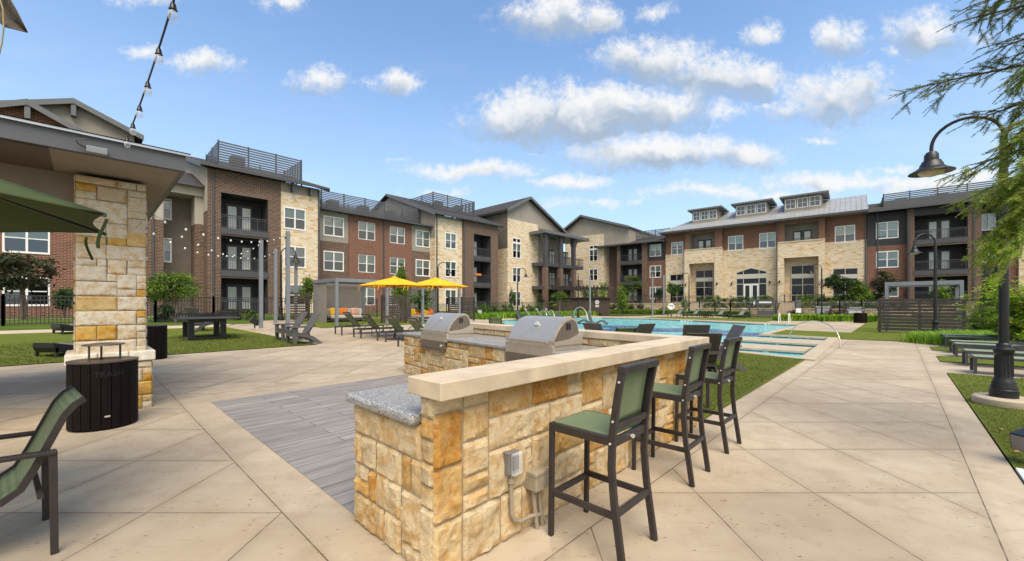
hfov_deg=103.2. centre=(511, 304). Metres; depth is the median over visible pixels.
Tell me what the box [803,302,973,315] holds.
retaining wall
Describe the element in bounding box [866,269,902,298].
courtyard tree
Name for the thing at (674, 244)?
window
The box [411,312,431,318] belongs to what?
outdoor sofa
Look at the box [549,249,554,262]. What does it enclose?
balcony door
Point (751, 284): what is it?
door
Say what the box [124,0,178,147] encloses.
string light
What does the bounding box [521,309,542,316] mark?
chaise lounge
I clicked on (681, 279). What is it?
street lamp
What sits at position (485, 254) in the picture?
apartment building
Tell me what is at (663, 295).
light pole
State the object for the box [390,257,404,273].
window
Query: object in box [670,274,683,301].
storefront window
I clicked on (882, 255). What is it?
window
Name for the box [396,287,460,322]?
cabana
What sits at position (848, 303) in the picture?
planter shrub
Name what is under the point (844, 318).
border planting
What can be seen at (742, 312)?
chaise lounge
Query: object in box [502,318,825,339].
pool wall
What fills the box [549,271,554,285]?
balcony door
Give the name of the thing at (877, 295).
shrub
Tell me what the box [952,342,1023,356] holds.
bench
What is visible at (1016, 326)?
leafy tree
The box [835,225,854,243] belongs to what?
window
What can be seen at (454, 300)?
privacy screen
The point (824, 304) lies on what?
metal fence
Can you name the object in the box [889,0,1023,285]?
bald cypress
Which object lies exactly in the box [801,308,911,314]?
retaining wall
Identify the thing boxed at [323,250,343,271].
window
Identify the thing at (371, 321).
chaise lounge
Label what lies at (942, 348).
turf lawn
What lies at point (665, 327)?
water
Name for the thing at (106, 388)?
trash can
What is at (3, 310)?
metal fence
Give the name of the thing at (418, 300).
courtyard tree
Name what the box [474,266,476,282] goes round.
balcony door
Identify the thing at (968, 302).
metal fence
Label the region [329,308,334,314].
throw pillow
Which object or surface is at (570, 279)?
street lamp
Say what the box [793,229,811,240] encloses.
balcony door
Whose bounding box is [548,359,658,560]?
bar stool
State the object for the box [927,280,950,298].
balcony door
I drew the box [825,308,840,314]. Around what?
burgundy shrub
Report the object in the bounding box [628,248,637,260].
balcony door
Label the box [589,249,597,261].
window
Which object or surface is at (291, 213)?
window
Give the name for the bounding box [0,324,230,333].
walkway
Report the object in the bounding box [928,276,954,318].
courtyard tree
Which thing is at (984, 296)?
courtyard tree
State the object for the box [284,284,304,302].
window
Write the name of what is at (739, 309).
retaining wall
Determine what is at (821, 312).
street lamp
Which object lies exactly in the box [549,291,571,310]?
palm tree
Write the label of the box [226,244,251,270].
balcony door
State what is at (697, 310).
chaise lounge
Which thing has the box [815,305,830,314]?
pool sign
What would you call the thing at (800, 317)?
border planting
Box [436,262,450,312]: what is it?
street lamp
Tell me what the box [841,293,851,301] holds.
planter shrub
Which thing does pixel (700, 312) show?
border planting
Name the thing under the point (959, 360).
turf lawn
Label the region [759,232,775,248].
window
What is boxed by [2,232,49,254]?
window
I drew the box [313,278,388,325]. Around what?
cabana
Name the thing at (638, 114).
sky
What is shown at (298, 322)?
adirondack chair
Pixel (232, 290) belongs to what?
balcony door
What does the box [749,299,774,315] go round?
pool gate
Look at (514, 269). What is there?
window
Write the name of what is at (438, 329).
gas grill
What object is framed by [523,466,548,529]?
junction box
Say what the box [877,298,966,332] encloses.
privacy screen
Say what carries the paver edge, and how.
on the turf lawn at (976, 409)
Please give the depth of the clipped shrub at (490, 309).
41.49 m
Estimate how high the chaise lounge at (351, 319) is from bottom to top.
1.022 m
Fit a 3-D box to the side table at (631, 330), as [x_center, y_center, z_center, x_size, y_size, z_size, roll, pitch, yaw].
[2.788,1.040,10.547,0.682,0.921,0.770,0,0,-17]
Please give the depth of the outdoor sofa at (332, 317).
24.27 m
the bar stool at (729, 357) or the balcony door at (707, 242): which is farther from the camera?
the balcony door at (707, 242)
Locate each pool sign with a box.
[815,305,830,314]
[846,306,864,314]
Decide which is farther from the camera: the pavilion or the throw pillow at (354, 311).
the throw pillow at (354, 311)
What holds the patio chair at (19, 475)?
on the patio at (864, 450)
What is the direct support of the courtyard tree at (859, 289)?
on the terrain at (686, 305)
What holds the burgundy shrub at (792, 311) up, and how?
on the terrain at (686, 305)
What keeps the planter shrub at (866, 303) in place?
on the planting bed
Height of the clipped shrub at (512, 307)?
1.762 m
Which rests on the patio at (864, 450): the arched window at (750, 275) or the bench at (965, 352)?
the bench at (965, 352)
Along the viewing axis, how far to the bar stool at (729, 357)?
4.31 m
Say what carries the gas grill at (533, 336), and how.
on the outdoor kitchen bar at (438, 434)
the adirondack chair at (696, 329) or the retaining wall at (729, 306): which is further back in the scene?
the retaining wall at (729, 306)
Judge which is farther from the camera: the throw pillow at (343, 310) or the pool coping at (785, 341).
the throw pillow at (343, 310)
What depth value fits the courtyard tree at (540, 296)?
51.91 m
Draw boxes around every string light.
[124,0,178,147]
[147,228,258,256]
[153,215,286,242]
[173,230,273,258]
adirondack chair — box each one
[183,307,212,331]
[273,312,307,340]
[283,314,321,344]
[582,323,602,330]
[636,323,655,333]
[682,325,710,335]
[687,333,721,372]
[706,324,748,371]
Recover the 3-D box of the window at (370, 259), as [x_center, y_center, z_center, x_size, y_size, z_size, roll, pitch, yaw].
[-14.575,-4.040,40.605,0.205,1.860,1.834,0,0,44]
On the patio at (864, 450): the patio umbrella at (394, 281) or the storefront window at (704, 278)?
the patio umbrella at (394, 281)
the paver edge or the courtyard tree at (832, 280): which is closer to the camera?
the paver edge
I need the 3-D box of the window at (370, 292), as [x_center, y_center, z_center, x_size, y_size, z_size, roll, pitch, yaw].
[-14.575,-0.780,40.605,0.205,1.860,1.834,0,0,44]
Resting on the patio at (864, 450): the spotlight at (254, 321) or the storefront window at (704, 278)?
the spotlight at (254, 321)
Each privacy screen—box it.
[290,292,310,320]
[381,295,407,322]
[448,296,474,320]
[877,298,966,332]
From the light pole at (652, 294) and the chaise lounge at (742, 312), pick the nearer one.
the chaise lounge at (742, 312)
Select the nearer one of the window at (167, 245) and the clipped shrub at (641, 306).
the window at (167, 245)
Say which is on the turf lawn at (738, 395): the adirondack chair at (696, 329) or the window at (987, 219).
the adirondack chair at (696, 329)
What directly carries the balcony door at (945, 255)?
in the apartment building at (896, 227)
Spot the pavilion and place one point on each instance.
(127, 190)
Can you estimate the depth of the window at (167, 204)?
31.07 m
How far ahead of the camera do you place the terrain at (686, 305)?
33.41 m
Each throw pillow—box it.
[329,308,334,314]
[339,308,347,314]
[351,308,358,314]
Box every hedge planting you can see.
[469,310,601,319]
[610,309,676,313]
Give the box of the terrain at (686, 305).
[0,303,1023,484]
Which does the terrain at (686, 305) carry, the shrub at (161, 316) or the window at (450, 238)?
the shrub at (161, 316)
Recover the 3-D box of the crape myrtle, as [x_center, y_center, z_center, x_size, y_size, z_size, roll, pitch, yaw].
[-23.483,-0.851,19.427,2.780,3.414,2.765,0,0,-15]
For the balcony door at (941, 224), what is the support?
in the apartment building at (896, 227)
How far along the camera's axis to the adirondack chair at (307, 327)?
14.99 m
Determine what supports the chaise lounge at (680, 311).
on the turf lawn at (744, 319)
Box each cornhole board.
[33,342,73,357]
[51,324,76,334]
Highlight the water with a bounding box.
[502,318,823,356]
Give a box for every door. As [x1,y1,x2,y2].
[226,203,251,230]
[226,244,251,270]
[226,284,251,310]
[474,240,476,255]
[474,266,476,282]
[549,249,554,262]
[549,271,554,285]
[563,252,567,264]
[563,273,567,285]
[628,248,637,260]
[628,268,637,281]
[628,288,637,301]
[698,239,711,248]
[744,284,750,299]
[751,284,758,299]
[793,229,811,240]
[927,219,950,238]
[927,249,950,269]
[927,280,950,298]
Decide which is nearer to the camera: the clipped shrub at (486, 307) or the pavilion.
the pavilion
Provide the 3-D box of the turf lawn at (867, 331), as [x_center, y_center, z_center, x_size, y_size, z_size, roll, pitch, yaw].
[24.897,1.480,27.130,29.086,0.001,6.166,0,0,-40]
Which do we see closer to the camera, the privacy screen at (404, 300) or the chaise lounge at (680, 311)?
the privacy screen at (404, 300)
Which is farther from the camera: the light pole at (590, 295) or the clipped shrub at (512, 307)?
the light pole at (590, 295)
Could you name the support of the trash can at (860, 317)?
on the patio at (864, 450)
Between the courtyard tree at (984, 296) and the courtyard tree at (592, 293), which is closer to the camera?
the courtyard tree at (984, 296)
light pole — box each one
[252,240,269,331]
[273,248,276,322]
[285,231,289,328]
[294,252,297,319]
[589,277,590,314]
[652,274,652,315]
[663,275,664,315]
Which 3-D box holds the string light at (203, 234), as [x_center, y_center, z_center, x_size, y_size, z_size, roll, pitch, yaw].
[-8.552,-2.412,13.083,0.047,1.494,10.666,0,0,-16]
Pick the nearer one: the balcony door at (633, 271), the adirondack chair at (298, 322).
the adirondack chair at (298, 322)
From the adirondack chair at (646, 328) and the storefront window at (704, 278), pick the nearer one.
the adirondack chair at (646, 328)
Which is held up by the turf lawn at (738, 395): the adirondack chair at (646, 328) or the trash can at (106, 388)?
the adirondack chair at (646, 328)
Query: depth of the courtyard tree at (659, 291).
56.83 m
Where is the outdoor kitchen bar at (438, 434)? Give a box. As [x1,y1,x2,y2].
[345,322,708,560]
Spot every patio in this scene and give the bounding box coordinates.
[0,314,1023,560]
[211,374,411,513]
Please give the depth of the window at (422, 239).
45.39 m
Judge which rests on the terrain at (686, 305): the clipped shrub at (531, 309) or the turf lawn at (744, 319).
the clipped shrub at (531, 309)
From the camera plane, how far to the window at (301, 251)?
35.07 m
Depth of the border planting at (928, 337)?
15.75 m
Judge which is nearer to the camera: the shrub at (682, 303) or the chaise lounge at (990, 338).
the chaise lounge at (990, 338)
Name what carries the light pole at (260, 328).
on the terrain at (686, 305)
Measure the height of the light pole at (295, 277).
4.109 m
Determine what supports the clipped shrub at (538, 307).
on the terrain at (686, 305)
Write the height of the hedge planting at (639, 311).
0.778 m
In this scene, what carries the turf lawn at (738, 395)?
on the patio at (864, 450)
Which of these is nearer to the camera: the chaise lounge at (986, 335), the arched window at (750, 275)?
the chaise lounge at (986, 335)
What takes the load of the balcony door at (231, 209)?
in the apartment building at (485, 254)
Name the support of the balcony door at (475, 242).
in the apartment building at (485, 254)
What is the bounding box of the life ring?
[668,304,674,309]
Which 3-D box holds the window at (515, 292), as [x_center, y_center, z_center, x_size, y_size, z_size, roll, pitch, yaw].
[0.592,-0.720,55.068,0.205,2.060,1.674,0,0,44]
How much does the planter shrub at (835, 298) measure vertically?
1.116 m
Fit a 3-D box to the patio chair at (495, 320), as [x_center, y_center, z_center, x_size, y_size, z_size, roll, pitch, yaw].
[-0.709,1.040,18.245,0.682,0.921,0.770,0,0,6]
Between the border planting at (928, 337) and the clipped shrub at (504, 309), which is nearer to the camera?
the border planting at (928, 337)
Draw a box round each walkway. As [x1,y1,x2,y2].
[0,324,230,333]
[6,316,186,319]
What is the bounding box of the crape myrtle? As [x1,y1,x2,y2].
[0,250,65,319]
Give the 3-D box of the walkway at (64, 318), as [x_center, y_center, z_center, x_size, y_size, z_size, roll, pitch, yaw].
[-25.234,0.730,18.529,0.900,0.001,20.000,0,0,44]
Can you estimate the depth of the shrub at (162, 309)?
22.02 m
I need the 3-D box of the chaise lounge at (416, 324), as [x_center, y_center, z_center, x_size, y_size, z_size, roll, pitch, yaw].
[-3.100,0.989,14.863,0.708,1.022,2.084,0,0,44]
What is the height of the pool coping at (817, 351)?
0.075 m
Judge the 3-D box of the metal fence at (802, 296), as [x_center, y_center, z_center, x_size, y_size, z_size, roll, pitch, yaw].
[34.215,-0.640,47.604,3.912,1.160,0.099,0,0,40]
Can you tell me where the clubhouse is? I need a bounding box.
[658,190,867,302]
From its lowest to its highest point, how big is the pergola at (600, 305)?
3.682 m
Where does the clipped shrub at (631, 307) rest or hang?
on the terrain at (686, 305)
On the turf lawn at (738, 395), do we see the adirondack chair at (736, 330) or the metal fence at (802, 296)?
the adirondack chair at (736, 330)
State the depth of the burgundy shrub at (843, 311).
39.09 m
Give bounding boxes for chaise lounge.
[334,312,383,334]
[353,314,403,337]
[376,316,414,341]
[397,317,423,346]
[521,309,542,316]
[671,308,685,316]
[683,308,703,317]
[708,308,729,317]
[728,309,750,318]
[941,334,1023,341]
[943,335,1022,347]
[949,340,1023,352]
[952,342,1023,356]
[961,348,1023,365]
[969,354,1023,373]
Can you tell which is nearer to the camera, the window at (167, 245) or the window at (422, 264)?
the window at (167, 245)
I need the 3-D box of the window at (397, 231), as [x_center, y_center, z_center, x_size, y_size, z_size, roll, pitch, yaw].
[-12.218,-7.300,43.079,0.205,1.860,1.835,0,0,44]
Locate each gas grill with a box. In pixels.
[420,313,472,351]
[505,316,582,360]
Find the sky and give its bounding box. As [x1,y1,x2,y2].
[0,0,1023,338]
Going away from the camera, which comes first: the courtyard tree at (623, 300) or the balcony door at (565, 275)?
the courtyard tree at (623, 300)
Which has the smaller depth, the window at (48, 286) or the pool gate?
the window at (48, 286)
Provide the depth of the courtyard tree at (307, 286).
26.38 m
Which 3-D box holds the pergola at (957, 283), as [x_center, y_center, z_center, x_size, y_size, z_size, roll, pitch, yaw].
[21.806,0.161,21.608,2.916,2.678,2.592,0,0,44]
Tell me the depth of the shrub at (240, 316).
22.96 m
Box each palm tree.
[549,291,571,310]
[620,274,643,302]
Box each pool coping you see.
[502,317,837,360]
[719,343,811,352]
[742,337,822,345]
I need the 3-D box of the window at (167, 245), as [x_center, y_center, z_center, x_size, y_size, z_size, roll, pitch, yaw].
[-26.352,-4.120,31.005,0.205,1.860,0.516,0,0,44]
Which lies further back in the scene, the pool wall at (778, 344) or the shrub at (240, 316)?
the shrub at (240, 316)
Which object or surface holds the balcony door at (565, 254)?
in the apartment building at (485, 254)
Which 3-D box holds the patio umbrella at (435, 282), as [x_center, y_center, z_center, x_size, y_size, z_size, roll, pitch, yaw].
[-3.372,0.105,17.897,2.782,2.790,2.790,0,0,-23]
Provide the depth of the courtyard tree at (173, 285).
20.26 m
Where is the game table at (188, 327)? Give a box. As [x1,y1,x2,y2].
[169,312,239,340]
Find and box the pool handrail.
[788,320,841,346]
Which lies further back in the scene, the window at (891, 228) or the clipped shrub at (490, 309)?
the window at (891, 228)
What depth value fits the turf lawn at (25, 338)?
14.14 m
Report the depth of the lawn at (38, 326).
19.36 m
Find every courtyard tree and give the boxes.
[145,269,213,322]
[298,273,312,304]
[390,261,409,320]
[407,288,433,317]
[508,286,515,303]
[536,293,544,310]
[580,290,600,296]
[597,281,607,296]
[615,283,630,315]
[654,288,665,300]
[666,282,682,295]
[818,272,857,293]
[846,279,872,301]
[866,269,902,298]
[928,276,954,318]
[979,277,996,310]
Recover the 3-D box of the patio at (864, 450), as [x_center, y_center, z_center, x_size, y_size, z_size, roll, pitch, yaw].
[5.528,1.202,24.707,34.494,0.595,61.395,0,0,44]
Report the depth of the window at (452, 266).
46.95 m
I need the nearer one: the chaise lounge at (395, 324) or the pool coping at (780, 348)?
the pool coping at (780, 348)
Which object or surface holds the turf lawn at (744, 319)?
on the patio at (864, 450)
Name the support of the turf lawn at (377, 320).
on the patio at (864, 450)
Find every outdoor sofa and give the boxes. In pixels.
[327,308,363,321]
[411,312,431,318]
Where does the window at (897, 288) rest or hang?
in the apartment building at (896, 227)
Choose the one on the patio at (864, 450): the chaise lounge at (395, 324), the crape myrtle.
the chaise lounge at (395, 324)
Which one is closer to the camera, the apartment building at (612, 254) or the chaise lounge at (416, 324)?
the chaise lounge at (416, 324)
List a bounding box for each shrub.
[50,284,74,317]
[152,304,182,318]
[152,314,168,319]
[228,309,243,319]
[244,308,257,319]
[475,306,483,313]
[480,303,488,312]
[487,303,495,311]
[489,302,502,312]
[501,303,509,312]
[507,304,515,311]
[526,304,535,311]
[534,302,540,311]
[627,303,634,309]
[633,298,643,309]
[681,297,687,310]
[786,309,803,313]
[803,294,811,301]
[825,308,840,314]
[830,294,842,301]
[834,307,852,314]
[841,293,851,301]
[841,299,853,305]
[858,300,874,308]
[870,291,883,301]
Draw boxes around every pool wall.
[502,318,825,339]
[739,349,809,354]
[741,341,815,346]
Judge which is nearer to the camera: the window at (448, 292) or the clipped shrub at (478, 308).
the clipped shrub at (478, 308)
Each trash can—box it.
[65,342,138,431]
[146,324,166,359]
[854,310,866,322]
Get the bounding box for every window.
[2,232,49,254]
[2,276,49,305]
[164,198,171,219]
[164,238,171,262]
[284,206,305,230]
[284,245,305,268]
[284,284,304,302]
[323,215,343,237]
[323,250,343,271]
[358,221,374,240]
[358,254,374,272]
[365,288,374,304]
[390,226,404,243]
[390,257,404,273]
[416,230,429,247]
[416,259,429,276]
[445,232,456,249]
[445,261,456,277]
[445,289,456,305]
[512,243,520,258]
[512,267,520,282]
[512,291,520,306]
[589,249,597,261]
[589,268,597,280]
[650,244,660,256]
[650,265,660,277]
[650,287,660,298]
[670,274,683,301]
[671,241,682,254]
[696,270,712,300]
[728,235,742,251]
[736,268,766,300]
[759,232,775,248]
[791,265,814,300]
[833,268,857,301]
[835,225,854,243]
[876,221,898,238]
[876,250,898,267]
[876,286,898,296]
[982,213,995,230]
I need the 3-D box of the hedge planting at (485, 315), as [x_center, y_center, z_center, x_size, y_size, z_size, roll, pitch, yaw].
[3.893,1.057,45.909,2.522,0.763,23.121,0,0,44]
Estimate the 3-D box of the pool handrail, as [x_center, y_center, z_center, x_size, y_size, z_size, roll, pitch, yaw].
[11.621,1.161,15.744,0.098,1.084,3.751,0,0,11]
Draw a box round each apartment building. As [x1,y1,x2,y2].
[0,98,588,316]
[564,215,669,302]
[866,180,1023,301]
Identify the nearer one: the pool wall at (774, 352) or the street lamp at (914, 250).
the pool wall at (774, 352)
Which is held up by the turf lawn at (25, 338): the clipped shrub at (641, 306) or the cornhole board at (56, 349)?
the cornhole board at (56, 349)
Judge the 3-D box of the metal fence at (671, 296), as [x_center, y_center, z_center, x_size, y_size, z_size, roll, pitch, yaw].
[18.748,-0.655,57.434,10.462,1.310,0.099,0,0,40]
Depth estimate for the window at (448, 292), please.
46.85 m
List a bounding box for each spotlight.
[249,317,258,327]
[1009,428,1023,451]
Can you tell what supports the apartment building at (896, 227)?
on the terrain at (686, 305)
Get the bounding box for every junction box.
[76,138,107,156]
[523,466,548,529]
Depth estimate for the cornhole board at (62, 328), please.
15.17 m
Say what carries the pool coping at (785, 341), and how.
on the pool wall at (778, 344)
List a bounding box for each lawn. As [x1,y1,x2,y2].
[0,314,310,330]
[0,327,313,365]
[292,317,426,327]
[647,317,772,321]
[697,353,804,417]
[773,322,939,341]
[930,347,988,351]
[937,356,1023,366]
[948,373,1023,480]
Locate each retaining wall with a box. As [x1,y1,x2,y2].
[610,303,685,309]
[701,308,772,315]
[702,302,772,307]
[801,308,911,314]
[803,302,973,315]
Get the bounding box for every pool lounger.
[570,312,589,323]
[587,312,607,323]
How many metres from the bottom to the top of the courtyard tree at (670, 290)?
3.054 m
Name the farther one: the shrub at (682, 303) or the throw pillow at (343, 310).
the shrub at (682, 303)
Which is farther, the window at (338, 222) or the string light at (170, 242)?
the window at (338, 222)
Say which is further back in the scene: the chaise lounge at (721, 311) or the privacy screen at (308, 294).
the chaise lounge at (721, 311)
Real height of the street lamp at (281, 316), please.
4.343 m
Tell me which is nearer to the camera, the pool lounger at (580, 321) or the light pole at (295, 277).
the light pole at (295, 277)
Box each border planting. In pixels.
[682,310,751,316]
[772,313,820,320]
[815,314,889,321]
[896,329,1017,345]
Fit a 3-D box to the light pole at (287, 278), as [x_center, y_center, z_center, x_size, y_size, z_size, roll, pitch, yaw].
[-10.069,-0.996,18.182,0.150,4.559,0.200,0,0,44]
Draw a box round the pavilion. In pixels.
[0,114,190,408]
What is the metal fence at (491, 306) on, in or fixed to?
on the terrain at (686, 305)
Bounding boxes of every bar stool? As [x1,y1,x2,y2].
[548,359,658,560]
[632,343,711,486]
[675,337,741,453]
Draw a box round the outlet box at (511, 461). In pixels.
[503,448,546,523]
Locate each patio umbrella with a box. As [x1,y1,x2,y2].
[0,0,27,52]
[0,179,108,259]
[357,274,428,339]
[402,275,468,312]
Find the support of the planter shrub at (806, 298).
on the terrain at (686, 305)
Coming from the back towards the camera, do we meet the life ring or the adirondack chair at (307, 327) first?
the life ring
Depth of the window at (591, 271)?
68.06 m
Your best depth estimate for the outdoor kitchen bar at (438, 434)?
2.59 m
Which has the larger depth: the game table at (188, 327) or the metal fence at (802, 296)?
the metal fence at (802, 296)
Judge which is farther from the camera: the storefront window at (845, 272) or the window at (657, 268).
the window at (657, 268)
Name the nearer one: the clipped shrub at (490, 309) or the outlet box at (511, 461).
the outlet box at (511, 461)
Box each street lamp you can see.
[278,247,300,319]
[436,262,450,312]
[516,268,527,318]
[569,272,579,316]
[680,273,689,310]
[808,264,822,314]
[906,233,938,331]
[908,115,1023,409]
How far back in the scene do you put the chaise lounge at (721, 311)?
43.45 m
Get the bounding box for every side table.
[615,327,637,332]
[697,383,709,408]
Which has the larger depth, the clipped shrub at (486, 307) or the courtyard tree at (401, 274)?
the clipped shrub at (486, 307)
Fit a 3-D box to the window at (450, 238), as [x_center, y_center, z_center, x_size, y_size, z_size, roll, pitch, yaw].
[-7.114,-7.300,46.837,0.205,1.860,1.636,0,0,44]
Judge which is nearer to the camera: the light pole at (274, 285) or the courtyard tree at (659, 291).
the light pole at (274, 285)
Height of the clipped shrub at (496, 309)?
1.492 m
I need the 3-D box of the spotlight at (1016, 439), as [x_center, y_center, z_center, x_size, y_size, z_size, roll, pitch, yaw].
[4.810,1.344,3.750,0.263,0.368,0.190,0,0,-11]
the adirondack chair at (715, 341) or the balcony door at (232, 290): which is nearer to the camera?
the adirondack chair at (715, 341)
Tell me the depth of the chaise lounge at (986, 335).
14.51 m
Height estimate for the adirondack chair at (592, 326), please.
0.984 m
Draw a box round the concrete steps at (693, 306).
[685,295,706,310]
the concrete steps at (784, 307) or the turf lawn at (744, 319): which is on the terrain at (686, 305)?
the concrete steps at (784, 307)
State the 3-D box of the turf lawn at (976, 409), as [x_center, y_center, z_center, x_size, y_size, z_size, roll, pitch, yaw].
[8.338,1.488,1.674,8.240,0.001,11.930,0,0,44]
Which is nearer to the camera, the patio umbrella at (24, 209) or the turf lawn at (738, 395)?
the patio umbrella at (24, 209)
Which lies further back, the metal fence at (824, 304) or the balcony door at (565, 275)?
the balcony door at (565, 275)
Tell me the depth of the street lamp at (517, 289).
40.24 m
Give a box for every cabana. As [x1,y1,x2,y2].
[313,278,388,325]
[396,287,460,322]
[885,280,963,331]
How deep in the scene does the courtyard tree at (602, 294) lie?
56.85 m
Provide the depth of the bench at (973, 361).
8.65 m
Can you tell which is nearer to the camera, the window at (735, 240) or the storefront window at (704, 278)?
the window at (735, 240)
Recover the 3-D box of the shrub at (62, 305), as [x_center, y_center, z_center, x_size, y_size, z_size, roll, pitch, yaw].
[-23.698,-0.142,21.496,1.036,1.892,1.174,0,0,-45]
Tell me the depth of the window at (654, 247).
62.06 m
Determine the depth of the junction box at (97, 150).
4.83 m
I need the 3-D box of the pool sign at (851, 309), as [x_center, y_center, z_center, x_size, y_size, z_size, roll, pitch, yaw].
[32.158,0.818,38.011,1.400,1.226,0.096,0,0,20]
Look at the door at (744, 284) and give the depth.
53.95 m
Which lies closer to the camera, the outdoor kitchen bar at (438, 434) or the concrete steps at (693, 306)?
the outdoor kitchen bar at (438, 434)
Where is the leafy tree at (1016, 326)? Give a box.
[951,274,1023,340]
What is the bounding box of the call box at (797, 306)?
[795,300,800,313]
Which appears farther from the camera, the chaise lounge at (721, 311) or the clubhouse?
the clubhouse
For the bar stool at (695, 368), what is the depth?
3.56 m
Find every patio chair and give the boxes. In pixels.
[0,385,86,554]
[488,317,504,323]
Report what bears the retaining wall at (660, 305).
on the terrain at (686, 305)
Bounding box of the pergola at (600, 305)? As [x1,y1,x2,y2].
[551,285,612,313]
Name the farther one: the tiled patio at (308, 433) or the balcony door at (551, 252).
the balcony door at (551, 252)
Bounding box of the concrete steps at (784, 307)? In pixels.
[778,295,796,314]
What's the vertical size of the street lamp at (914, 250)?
4.659 m
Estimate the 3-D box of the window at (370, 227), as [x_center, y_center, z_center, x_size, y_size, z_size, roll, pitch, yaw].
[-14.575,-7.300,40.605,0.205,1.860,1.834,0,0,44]
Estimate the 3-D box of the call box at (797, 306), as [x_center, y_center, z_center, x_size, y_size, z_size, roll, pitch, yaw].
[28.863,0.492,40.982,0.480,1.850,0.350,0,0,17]
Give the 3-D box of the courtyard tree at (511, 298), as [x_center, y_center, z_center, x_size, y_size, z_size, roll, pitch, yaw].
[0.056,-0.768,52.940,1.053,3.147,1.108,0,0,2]
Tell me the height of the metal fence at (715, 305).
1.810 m
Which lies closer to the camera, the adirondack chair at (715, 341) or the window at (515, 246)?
the adirondack chair at (715, 341)
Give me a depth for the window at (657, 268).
61.97 m
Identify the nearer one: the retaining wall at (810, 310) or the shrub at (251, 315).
the shrub at (251, 315)
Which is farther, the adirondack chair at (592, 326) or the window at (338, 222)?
the window at (338, 222)
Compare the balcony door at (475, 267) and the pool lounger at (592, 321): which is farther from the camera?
the balcony door at (475, 267)
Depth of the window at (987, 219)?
40.99 m
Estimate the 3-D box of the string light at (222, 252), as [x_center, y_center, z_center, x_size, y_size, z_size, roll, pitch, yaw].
[-10.521,-2.270,15.969,0.048,1.360,13.829,0,0,-22]
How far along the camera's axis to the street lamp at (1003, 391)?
5.97 m
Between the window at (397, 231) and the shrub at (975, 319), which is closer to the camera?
the shrub at (975, 319)
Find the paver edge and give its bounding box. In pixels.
[1015,468,1023,482]
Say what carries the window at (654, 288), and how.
in the apartment building at (612, 254)
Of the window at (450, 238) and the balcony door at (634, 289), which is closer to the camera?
the window at (450, 238)
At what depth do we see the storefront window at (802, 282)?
50.47 m
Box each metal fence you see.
[0,294,377,325]
[392,301,563,315]
[610,294,682,302]
[684,301,747,311]
[685,295,717,302]
[775,300,883,314]
[784,294,824,301]
[954,299,1017,315]

